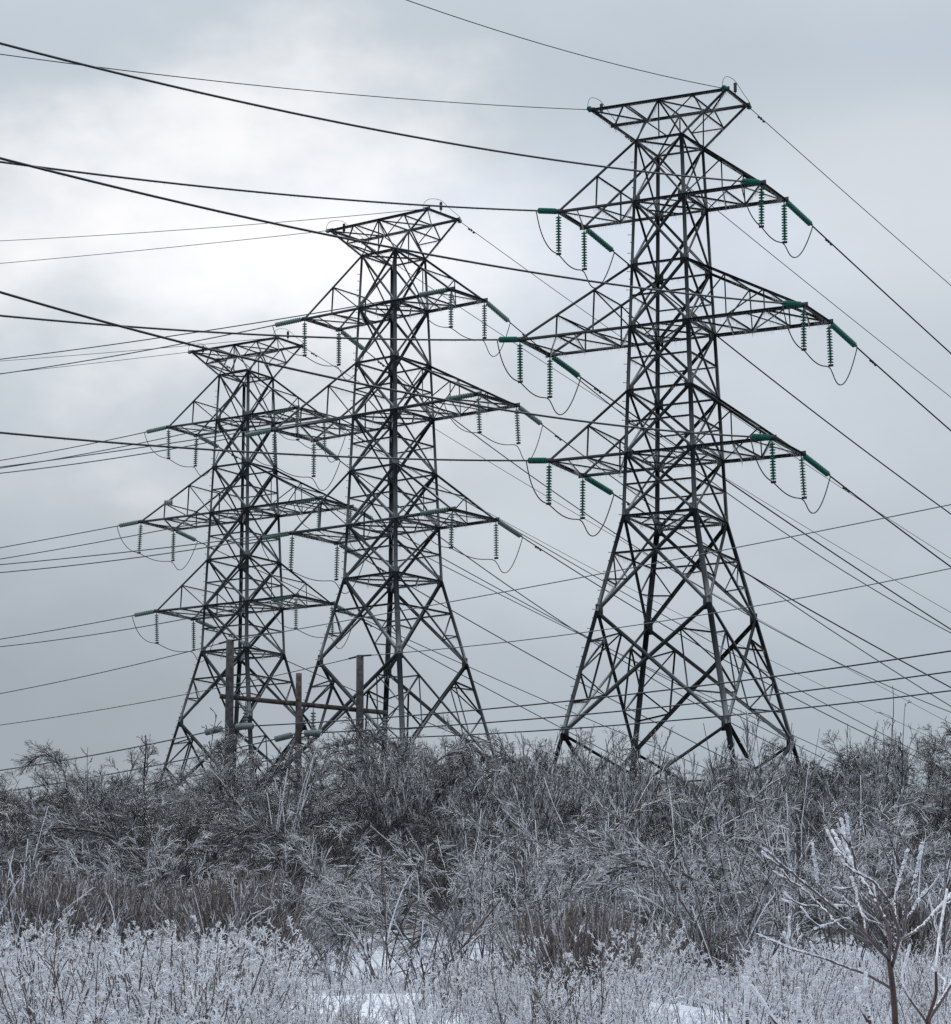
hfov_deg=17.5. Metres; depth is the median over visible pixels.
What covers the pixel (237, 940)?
frosted weed
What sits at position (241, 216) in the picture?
power line
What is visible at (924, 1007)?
dry weed
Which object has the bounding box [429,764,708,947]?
arching shrub
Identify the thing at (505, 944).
frosted weed
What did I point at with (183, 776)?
drooping shrub
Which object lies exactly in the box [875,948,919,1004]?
frosted weed
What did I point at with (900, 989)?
frosted weed
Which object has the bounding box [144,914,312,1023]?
frosted weed
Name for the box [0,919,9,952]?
frosted weed
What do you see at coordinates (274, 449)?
insulator string
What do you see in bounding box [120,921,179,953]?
frosted weed
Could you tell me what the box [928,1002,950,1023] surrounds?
frosted weed
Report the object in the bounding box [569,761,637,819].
upright shrub
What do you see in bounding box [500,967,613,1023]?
frosted weed
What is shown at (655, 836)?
drooping shrub
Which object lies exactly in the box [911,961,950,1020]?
frosted weed
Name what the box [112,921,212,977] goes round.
frosted weed
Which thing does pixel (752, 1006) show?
frosted weed
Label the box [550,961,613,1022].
dry weed
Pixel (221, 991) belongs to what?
dry weed
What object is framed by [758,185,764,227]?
insulator string
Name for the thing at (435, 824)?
tangled shrub
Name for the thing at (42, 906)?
broom bush
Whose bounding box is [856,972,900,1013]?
frosted weed
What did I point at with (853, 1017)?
frosted weed
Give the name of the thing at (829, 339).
insulator string
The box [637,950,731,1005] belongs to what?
frosted weed
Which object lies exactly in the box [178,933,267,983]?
frosted weed
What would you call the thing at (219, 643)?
power line
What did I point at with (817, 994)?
frosted weed
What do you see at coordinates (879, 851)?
whip shrub
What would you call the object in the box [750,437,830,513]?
jumper cable
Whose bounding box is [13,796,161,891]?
bush
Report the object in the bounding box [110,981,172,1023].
frosted weed
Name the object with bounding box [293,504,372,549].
jumper cable
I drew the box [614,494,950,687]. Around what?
power line
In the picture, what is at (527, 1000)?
frosted weed
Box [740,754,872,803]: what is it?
tangled shrub
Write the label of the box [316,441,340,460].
insulator string
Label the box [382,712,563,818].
tangled shrub
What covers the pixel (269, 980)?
dry weed
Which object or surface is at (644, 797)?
upright shrub
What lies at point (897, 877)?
whip shrub
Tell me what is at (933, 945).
dry weed
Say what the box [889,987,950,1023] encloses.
frosted weed
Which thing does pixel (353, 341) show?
insulator string
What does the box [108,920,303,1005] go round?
frosted weed
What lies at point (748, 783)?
upright shrub
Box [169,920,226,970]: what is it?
dry weed
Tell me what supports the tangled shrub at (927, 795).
on the snowy ground
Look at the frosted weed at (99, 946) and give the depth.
21.86 m
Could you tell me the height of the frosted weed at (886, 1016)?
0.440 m
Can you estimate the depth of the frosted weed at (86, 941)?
29.25 m
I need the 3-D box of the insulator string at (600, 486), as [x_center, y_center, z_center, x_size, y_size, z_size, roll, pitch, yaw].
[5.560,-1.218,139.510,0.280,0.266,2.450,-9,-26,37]
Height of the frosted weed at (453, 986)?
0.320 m
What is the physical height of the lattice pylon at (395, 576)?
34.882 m
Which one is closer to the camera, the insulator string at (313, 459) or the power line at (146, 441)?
the insulator string at (313, 459)
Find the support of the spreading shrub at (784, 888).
on the snowy ground
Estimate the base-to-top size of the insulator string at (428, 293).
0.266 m
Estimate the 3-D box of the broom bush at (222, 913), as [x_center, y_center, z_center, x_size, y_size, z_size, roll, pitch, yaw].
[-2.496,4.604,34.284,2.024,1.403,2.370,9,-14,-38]
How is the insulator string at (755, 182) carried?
attached to the lattice pylon at (691, 446)
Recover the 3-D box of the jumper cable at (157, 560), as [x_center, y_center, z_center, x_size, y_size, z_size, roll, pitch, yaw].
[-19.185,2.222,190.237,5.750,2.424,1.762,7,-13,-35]
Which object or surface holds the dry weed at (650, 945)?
on the snowy ground
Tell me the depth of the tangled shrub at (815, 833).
53.82 m
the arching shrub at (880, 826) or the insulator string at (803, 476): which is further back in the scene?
the insulator string at (803, 476)
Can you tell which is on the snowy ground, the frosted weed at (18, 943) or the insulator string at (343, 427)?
the frosted weed at (18, 943)
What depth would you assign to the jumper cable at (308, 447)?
184.81 m
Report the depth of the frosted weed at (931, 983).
22.83 m
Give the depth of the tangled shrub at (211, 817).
55.21 m
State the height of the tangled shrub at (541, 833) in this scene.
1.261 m
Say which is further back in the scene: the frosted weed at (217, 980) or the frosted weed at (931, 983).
the frosted weed at (931, 983)
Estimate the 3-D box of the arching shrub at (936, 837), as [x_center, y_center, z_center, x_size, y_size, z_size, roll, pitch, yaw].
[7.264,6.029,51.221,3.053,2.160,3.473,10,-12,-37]
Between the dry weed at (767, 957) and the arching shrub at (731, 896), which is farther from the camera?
the arching shrub at (731, 896)
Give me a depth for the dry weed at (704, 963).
29.34 m
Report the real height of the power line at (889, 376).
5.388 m
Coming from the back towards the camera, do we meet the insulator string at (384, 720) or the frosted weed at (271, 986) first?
the insulator string at (384, 720)
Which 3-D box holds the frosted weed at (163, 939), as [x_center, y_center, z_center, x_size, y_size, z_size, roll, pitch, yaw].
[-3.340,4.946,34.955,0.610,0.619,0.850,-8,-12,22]
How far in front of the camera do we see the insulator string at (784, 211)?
135.94 m
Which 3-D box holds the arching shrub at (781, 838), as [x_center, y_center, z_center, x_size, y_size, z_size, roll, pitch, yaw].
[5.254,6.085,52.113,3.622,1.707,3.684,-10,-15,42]
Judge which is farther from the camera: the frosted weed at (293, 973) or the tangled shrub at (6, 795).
the tangled shrub at (6, 795)
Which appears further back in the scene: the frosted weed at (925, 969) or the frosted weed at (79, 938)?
the frosted weed at (79, 938)
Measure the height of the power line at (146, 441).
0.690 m
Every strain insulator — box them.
[203,726,223,734]
[232,723,254,729]
[273,732,294,741]
[300,729,322,736]
[335,738,351,746]
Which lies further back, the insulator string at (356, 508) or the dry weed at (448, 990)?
the insulator string at (356, 508)
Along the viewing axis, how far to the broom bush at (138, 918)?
35.02 m
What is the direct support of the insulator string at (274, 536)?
attached to the lattice pylon at (395, 576)
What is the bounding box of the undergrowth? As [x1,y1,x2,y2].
[0,777,950,937]
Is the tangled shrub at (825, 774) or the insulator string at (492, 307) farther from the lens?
the insulator string at (492, 307)
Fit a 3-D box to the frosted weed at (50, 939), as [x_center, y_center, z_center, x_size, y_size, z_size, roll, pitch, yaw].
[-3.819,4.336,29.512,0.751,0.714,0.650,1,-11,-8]
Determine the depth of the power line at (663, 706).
96.39 m
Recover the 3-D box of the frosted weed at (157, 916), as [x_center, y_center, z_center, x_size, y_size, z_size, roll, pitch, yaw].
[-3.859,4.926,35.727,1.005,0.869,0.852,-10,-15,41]
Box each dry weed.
[0,923,142,1023]
[0,936,115,1023]
[0,951,69,1007]
[7,968,42,1015]
[33,920,80,999]
[102,951,189,1022]
[134,991,206,1023]
[147,958,235,1023]
[161,975,238,1023]
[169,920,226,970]
[192,962,251,1023]
[208,951,269,1013]
[210,969,299,1023]
[333,989,384,1023]
[390,1006,421,1023]
[395,946,475,1023]
[427,957,473,1007]
[436,962,472,1007]
[445,936,487,1014]
[448,948,506,993]
[455,966,485,1002]
[473,963,512,999]
[479,938,584,1023]
[479,986,534,1023]
[488,959,517,1000]
[505,926,630,1023]
[519,948,611,1023]
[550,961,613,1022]
[613,971,678,1022]
[647,941,700,994]
[690,944,723,985]
[699,946,765,1012]
[737,933,817,1009]
[740,949,793,1017]
[873,944,931,1014]
[873,997,928,1023]
[876,911,943,967]
[893,908,950,983]
[897,962,950,1014]
[898,989,937,1023]
[920,992,950,1023]
[921,997,950,1023]
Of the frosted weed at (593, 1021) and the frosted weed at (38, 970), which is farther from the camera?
the frosted weed at (38, 970)
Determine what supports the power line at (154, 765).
attached to the strain insulator at (283, 737)
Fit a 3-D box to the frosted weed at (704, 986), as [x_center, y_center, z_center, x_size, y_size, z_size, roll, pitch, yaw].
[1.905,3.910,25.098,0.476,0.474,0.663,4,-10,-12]
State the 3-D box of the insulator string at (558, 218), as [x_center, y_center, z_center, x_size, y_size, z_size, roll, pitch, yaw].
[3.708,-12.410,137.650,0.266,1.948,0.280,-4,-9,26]
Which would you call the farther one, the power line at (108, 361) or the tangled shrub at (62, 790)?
the power line at (108, 361)
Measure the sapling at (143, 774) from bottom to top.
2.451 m
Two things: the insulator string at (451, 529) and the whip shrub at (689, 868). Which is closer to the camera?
the whip shrub at (689, 868)
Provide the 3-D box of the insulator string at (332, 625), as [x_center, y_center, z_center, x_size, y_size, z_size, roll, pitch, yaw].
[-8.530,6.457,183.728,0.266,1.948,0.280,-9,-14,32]
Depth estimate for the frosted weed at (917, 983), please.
24.12 m
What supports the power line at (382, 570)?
attached to the insulator string at (348, 549)
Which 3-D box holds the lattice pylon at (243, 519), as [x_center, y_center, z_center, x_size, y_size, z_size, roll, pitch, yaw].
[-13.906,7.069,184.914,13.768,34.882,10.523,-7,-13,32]
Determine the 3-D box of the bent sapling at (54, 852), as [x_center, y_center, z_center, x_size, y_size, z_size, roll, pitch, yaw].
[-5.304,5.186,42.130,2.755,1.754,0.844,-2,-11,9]
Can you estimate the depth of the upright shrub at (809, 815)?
63.87 m
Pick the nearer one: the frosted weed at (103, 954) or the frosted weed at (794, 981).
the frosted weed at (103, 954)
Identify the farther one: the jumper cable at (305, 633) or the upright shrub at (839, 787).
the jumper cable at (305, 633)
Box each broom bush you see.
[0,864,128,963]
[30,869,182,963]
[119,877,237,962]
[143,863,331,978]
[476,888,683,996]
[652,919,773,983]
[838,876,950,964]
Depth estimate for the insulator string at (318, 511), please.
181.21 m
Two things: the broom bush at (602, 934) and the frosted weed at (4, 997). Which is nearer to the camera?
the frosted weed at (4, 997)
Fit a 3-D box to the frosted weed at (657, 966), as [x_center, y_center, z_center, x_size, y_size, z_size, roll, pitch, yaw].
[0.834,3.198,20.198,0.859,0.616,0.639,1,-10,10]
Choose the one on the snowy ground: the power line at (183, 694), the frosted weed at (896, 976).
the frosted weed at (896, 976)
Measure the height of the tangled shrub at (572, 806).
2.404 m
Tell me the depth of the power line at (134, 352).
168.16 m
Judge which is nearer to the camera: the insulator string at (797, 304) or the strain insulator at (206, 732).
the strain insulator at (206, 732)
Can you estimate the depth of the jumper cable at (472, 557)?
154.33 m
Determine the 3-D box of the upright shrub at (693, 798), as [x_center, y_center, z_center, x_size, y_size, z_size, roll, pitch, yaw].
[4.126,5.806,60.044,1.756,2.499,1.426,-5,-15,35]
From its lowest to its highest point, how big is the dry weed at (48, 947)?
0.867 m
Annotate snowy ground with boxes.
[9,815,950,1023]
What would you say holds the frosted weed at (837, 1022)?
on the snowy ground
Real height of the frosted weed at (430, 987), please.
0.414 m
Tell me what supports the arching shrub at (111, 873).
on the snowy ground
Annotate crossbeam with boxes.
[220,694,387,714]
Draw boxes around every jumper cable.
[117,527,197,569]
[132,616,216,661]
[144,433,218,475]
[242,436,340,490]
[260,539,363,593]
[270,602,350,648]
[271,414,346,461]
[272,326,363,379]
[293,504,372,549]
[416,296,509,356]
[417,515,522,572]
[443,401,542,459]
[497,340,580,414]
[526,461,613,536]
[536,211,614,287]
[740,182,812,257]
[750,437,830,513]
[782,304,857,384]
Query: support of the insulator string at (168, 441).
hanging from the lattice pylon at (243, 519)
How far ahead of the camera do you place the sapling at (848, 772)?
66.14 m
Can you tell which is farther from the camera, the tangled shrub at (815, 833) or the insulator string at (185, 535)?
the insulator string at (185, 535)
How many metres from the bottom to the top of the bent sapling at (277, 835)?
1.902 m
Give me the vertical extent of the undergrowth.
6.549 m
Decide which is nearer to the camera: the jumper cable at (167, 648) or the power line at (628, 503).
the power line at (628, 503)
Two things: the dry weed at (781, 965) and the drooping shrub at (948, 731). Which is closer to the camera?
the dry weed at (781, 965)
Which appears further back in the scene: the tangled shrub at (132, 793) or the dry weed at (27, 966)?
the tangled shrub at (132, 793)
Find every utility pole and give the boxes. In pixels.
[224,639,233,798]
[295,673,301,796]
[356,655,363,764]
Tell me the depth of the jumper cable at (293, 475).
162.52 m
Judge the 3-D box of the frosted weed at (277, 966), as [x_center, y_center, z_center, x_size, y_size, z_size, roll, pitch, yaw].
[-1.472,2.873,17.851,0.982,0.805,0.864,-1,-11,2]
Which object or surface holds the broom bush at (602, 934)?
on the snowy ground
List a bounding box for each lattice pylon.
[138,336,353,803]
[271,206,519,802]
[518,86,832,800]
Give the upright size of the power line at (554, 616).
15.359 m
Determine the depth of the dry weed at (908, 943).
31.94 m
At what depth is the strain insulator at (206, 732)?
105.98 m
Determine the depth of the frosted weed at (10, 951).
31.43 m
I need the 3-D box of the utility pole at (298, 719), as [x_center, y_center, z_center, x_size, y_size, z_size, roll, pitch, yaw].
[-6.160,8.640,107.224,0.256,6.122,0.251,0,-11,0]
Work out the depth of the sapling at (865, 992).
5.93 m
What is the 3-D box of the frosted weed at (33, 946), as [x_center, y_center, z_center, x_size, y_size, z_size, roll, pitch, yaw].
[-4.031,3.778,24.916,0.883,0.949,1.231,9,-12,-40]
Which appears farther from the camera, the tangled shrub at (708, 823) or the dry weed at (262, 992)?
the tangled shrub at (708, 823)
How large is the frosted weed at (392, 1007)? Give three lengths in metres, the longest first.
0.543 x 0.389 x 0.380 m
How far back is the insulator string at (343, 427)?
186.94 m
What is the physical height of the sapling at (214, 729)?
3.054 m
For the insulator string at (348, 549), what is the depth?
162.68 m
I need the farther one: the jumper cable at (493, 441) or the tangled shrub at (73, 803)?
the jumper cable at (493, 441)
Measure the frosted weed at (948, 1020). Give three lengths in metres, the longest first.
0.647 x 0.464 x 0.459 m
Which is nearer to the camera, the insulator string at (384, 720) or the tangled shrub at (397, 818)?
the tangled shrub at (397, 818)
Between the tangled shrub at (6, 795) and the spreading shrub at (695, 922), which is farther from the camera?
the tangled shrub at (6, 795)
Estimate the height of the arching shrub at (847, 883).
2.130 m
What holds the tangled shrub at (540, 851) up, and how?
on the snowy ground
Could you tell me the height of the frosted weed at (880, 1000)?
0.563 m
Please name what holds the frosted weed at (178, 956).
on the snowy ground
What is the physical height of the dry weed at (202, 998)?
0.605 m
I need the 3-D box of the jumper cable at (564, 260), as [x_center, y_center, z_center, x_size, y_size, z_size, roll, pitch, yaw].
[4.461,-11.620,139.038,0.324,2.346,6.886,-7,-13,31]
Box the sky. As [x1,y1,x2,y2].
[0,0,950,814]
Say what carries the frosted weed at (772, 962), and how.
on the snowy ground
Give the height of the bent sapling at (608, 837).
1.800 m
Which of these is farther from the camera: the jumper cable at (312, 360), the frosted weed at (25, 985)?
the jumper cable at (312, 360)
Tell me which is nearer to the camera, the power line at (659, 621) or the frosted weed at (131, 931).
the frosted weed at (131, 931)
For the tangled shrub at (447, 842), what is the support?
on the snowy ground
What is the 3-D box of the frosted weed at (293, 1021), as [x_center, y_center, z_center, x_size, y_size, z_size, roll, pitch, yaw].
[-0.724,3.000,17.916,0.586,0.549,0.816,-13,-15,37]
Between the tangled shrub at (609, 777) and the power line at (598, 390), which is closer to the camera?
the tangled shrub at (609, 777)
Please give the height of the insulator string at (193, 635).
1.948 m
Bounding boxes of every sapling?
[0,828,166,905]
[9,739,70,815]
[81,748,92,802]
[136,735,153,803]
[201,803,338,928]
[202,707,221,793]
[301,862,424,988]
[304,817,446,936]
[384,871,519,976]
[530,819,664,962]
[578,823,755,956]
[743,973,749,1023]
[749,984,801,1023]
[756,813,950,1023]
[840,747,858,822]
[854,971,871,1023]
[858,819,950,942]
[875,686,903,804]
[894,700,911,801]
[900,889,950,1023]
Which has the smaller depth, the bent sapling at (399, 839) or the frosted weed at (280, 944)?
the frosted weed at (280, 944)
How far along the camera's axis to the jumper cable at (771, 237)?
134.81 m
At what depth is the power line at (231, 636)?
200.15 m
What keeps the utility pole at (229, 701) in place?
on the snowy ground
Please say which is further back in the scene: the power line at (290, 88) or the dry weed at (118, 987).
the power line at (290, 88)
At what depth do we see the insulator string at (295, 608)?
180.71 m
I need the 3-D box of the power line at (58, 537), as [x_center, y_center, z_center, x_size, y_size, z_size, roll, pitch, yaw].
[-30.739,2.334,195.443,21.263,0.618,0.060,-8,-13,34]
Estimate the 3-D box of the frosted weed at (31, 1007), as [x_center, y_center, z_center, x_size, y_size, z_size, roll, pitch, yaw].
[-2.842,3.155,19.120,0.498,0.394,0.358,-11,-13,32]
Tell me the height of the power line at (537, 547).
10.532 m
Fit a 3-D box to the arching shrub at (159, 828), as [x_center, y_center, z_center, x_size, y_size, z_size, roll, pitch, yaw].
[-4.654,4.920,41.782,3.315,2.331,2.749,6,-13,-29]
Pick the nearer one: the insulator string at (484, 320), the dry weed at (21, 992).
the dry weed at (21, 992)
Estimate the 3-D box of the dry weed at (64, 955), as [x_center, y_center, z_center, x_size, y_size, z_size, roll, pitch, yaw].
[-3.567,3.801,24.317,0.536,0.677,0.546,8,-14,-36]
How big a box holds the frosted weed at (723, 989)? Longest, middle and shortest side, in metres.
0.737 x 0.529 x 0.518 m
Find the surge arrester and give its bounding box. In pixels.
[733,83,736,93]
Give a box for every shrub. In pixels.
[0,749,126,816]
[0,757,142,814]
[0,770,50,809]
[0,773,66,821]
[0,789,87,839]
[0,794,236,874]
[0,802,76,841]
[0,803,67,865]
[0,804,96,876]
[0,808,47,919]
[0,844,95,966]
[0,845,185,893]
[10,797,276,926]
[11,833,253,925]
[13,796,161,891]
[19,797,154,846]
[23,834,170,917]
[32,859,173,975]
[51,734,194,820]
[58,752,137,826]
[66,756,202,813]
[75,775,248,840]
[105,789,221,847]
[116,837,302,892]
[139,731,294,811]
[139,864,309,930]
[150,723,305,821]
[150,744,306,846]
[151,873,280,975]
[153,801,358,862]
[161,740,301,832]
[171,821,394,884]
[185,852,436,976]
[197,815,370,865]
[204,733,361,864]
[217,736,382,823]
[223,781,368,862]
[223,856,511,990]
[227,737,393,812]
[250,805,426,962]
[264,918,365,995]
[266,831,602,992]
[267,781,372,835]
[305,728,448,804]
[308,722,436,823]
[310,786,536,909]
[319,708,532,840]
[326,763,491,848]
[333,840,499,993]
[334,731,436,844]
[337,813,606,978]
[372,842,660,978]
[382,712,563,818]
[386,731,472,812]
[390,812,534,867]
[407,773,628,862]
[421,750,523,860]
[427,885,583,978]
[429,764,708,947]
[432,740,521,810]
[435,756,575,832]
[439,818,840,959]
[456,829,627,886]
[468,726,573,855]
[483,756,885,961]
[483,821,594,975]
[484,727,617,819]
[491,777,755,895]
[493,819,611,870]
[496,822,706,881]
[499,770,664,841]
[501,787,626,935]
[519,794,699,856]
[521,826,803,968]
[522,724,613,839]
[525,738,626,805]
[531,727,657,824]
[556,866,820,987]
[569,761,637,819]
[572,725,674,852]
[578,844,723,973]
[582,778,749,850]
[594,795,880,976]
[597,797,866,962]
[600,730,746,811]
[601,836,782,977]
[623,752,755,815]
[631,830,801,881]
[638,745,735,837]
[648,761,762,827]
[657,788,772,950]
[663,815,888,881]
[667,752,946,946]
[671,706,796,877]
[678,826,817,876]
[679,766,827,846]
[682,796,950,972]
[685,733,865,806]
[686,745,834,799]
[695,753,823,945]
[695,803,950,949]
[698,815,887,864]
[708,879,855,983]
[720,801,861,966]
[727,715,824,863]
[727,780,790,827]
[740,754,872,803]
[772,755,837,841]
[775,785,946,965]
[783,746,931,822]
[787,775,938,917]
[800,809,950,880]
[803,729,917,804]
[803,794,950,945]
[809,769,932,861]
[816,760,892,834]
[827,812,950,967]
[837,785,935,858]
[842,718,920,809]
[849,722,950,816]
[858,781,950,843]
[870,830,950,880]
[887,778,950,839]
[914,716,950,796]
[915,744,950,797]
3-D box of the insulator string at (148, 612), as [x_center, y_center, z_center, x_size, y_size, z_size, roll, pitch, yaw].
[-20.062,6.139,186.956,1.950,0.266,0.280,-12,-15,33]
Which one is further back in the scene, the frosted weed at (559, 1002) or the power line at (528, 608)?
the power line at (528, 608)
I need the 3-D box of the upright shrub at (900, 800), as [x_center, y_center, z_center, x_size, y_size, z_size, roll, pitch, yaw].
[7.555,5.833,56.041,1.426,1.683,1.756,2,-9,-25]
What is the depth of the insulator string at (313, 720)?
108.07 m
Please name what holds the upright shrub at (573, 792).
on the snowy ground
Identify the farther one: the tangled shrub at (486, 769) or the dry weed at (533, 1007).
the tangled shrub at (486, 769)
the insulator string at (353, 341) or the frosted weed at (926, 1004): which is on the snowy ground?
the frosted weed at (926, 1004)
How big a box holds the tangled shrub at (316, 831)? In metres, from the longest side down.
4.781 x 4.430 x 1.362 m
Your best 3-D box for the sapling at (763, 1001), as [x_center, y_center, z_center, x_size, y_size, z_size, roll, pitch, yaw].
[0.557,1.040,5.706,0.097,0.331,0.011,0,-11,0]
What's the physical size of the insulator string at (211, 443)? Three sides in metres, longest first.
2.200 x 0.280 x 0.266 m
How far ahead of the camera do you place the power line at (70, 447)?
193.27 m
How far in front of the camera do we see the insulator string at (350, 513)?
183.90 m
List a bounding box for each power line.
[0,42,740,181]
[0,54,588,109]
[0,157,782,303]
[0,161,536,211]
[0,231,322,263]
[0,291,750,437]
[0,295,415,359]
[0,315,497,340]
[0,325,271,373]
[0,400,440,466]
[0,413,270,468]
[0,432,143,460]
[0,432,526,460]
[0,436,241,473]
[0,514,416,564]
[0,526,116,547]
[0,538,259,572]
[0,601,269,646]
[0,615,131,639]
[0,641,225,693]
[0,732,203,770]
[1,209,417,240]
[1,503,292,558]
[1,656,355,724]
[3,338,264,360]
[7,739,272,790]
[15,746,330,804]
[27,352,186,370]
[198,541,804,807]
[218,630,571,782]
[220,448,911,787]
[221,362,949,745]
[232,504,950,640]
[255,650,950,725]
[307,349,950,723]
[323,671,950,732]
[341,461,861,784]
[347,430,947,767]
[361,619,661,779]
[362,568,950,656]
[366,560,746,768]
[367,352,950,712]
[369,246,950,612]
[380,523,853,773]
[386,690,950,738]
[407,0,723,88]
[462,223,950,558]
[510,323,950,632]
[523,537,948,770]
[543,425,950,706]
[581,377,950,629]
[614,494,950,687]
[615,252,950,514]
[625,136,950,396]
[751,109,950,285]
[813,226,950,353]
[831,476,950,567]
[858,348,950,430]
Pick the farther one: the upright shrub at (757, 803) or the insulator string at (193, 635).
the insulator string at (193, 635)
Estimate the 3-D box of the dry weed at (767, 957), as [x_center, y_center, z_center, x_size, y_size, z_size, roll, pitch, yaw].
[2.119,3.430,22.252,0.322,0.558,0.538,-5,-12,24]
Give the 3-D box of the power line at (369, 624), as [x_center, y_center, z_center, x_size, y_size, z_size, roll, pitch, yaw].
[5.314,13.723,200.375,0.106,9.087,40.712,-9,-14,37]
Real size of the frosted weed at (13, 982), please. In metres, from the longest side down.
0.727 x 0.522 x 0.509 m
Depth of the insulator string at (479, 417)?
153.24 m
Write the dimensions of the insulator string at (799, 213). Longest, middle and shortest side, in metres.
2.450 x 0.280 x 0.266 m
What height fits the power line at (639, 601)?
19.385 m
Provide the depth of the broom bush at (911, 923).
35.02 m
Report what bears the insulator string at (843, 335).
attached to the lattice pylon at (691, 446)
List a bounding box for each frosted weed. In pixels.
[0,907,81,980]
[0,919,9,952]
[0,927,61,989]
[0,931,58,991]
[0,937,41,1023]
[0,938,89,1020]
[0,945,13,1020]
[0,950,71,1017]
[0,955,73,1004]
[0,957,14,988]
[0,958,110,1023]
[0,960,56,1018]
[0,964,30,1012]
[1,949,59,992]
[2,997,49,1023]
[3,922,32,969]
[10,965,43,995]
[13,987,74,1023]
[14,938,87,991]
[16,929,244,1022]
[21,918,115,966]
[27,982,202,1023]
[31,925,273,1023]
[31,940,104,996]
[38,920,89,956]
[40,943,126,997]
[43,935,116,975]
[44,927,110,988]
[49,937,148,1021]
[51,943,188,1023]
[56,938,193,1002]
[64,951,202,1023]
[74,920,148,987]
[84,937,229,987]
[87,969,166,1015]
[90,929,295,1023]
[90,933,148,964]
[103,929,151,959]
[103,935,195,999]
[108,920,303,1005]
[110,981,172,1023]
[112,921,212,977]
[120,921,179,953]
[125,902,178,940]
[125,940,258,1006]
[126,918,275,1015]
[126,940,298,1023]
[131,956,278,1021]
[134,932,196,959]
[135,961,297,1023]
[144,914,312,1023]
[150,927,187,958]
[152,957,249,1017]
[167,957,278,1019]
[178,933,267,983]
[183,942,293,989]
[189,924,283,974]
[205,977,333,1023]
[220,987,316,1023]
[230,926,312,1022]
[232,981,295,1023]
[255,943,343,1008]
[270,976,393,1023]
[276,969,388,1023]
[282,980,374,1023]
[288,971,365,1023]
[309,995,367,1023]
[314,949,397,995]
[345,967,385,994]
[350,961,412,994]
[350,967,385,993]
[367,963,397,992]
[377,979,431,1023]
[380,975,419,993]
[383,956,511,1023]
[385,971,421,992]
[411,946,483,1006]
[422,974,452,994]
[437,958,489,990]
[437,978,481,1011]
[444,956,519,1023]
[452,978,514,1023]
[457,955,522,1003]
[460,967,544,1023]
[467,946,541,999]
[467,966,514,1004]
[482,979,574,1023]
[491,931,514,956]
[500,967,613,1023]
[502,976,579,1023]
[538,968,658,1023]
[539,955,666,1023]
[546,987,583,1022]
[565,920,693,1004]
[565,983,646,1023]
[573,924,706,1005]
[579,1007,660,1023]
[598,1000,702,1023]
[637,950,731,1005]
[639,942,717,1006]
[647,970,778,1023]
[668,976,784,1023]
[680,966,734,1010]
[691,954,806,1023]
[701,962,752,1012]
[710,942,853,1023]
[713,953,791,987]
[721,980,808,1023]
[735,923,873,1022]
[739,945,822,1017]
[744,956,857,1017]
[749,940,860,1021]
[752,951,800,997]
[775,958,870,1018]
[776,945,852,1011]
[776,979,898,1023]
[797,995,866,1023]
[815,959,888,1021]
[817,934,933,1023]
[819,952,875,1010]
[827,991,915,1023]
[832,954,884,1014]
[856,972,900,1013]
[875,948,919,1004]
[876,957,950,1020]
[877,959,921,991]
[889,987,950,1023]
[897,987,931,1023]
[900,950,949,1011]
[905,956,950,1000]
[905,959,950,1018]
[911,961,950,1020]
[914,993,941,1016]
[918,1001,950,1023]
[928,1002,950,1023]
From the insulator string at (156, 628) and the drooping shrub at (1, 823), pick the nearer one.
the drooping shrub at (1, 823)
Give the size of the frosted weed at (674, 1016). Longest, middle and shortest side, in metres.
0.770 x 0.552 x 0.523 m
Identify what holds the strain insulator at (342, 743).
attached to the utility pole at (359, 686)
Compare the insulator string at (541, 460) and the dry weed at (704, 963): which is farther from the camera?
the insulator string at (541, 460)
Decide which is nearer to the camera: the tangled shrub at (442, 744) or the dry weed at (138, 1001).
the dry weed at (138, 1001)
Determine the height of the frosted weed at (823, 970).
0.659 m
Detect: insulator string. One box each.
[117,520,138,527]
[132,610,153,616]
[137,525,142,553]
[144,426,165,433]
[155,613,158,643]
[166,429,170,458]
[171,531,175,560]
[175,530,196,541]
[191,620,195,650]
[193,437,197,466]
[195,620,217,629]
[198,436,219,447]
[242,702,248,730]
[243,429,273,437]
[260,531,289,539]
[270,594,293,602]
[271,406,293,414]
[272,317,301,326]
[272,432,277,466]
[288,535,294,570]
[293,497,316,504]
[294,599,297,628]
[295,409,299,440]
[302,321,306,356]
[310,708,315,736]
[311,442,315,476]
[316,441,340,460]
[317,500,319,531]
[322,423,326,445]
[325,416,345,428]
[330,607,334,636]
[333,605,354,616]
[334,545,339,580]
[336,331,340,365]
[339,544,361,557]
[340,330,363,349]
[348,510,352,539]
[352,506,373,519]
[382,715,387,742]
[416,287,449,296]
[417,507,449,515]
[446,392,475,400]
[448,291,453,327]
[448,511,454,548]
[476,396,481,433]
[482,303,486,338]
[485,301,510,322]
[493,524,498,558]
[497,520,522,537]
[498,336,519,342]
[514,407,520,443]
[517,342,522,382]
[518,406,542,424]
[527,457,548,463]
[537,208,557,213]
[546,463,551,504]
[547,357,552,397]
[551,356,580,377]
[555,214,561,254]
[580,478,585,518]
[581,231,586,269]
[584,477,613,494]
[585,228,613,252]
[741,178,761,185]
[751,434,771,440]
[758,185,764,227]
[769,440,775,483]
[781,202,787,243]
[783,300,803,307]
[785,201,812,226]
[799,456,806,498]
[800,307,806,350]
[802,454,830,476]
[826,324,833,366]
[829,322,857,347]
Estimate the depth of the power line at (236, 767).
112.83 m
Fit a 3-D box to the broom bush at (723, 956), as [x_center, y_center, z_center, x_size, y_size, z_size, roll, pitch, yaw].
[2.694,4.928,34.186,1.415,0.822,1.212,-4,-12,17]

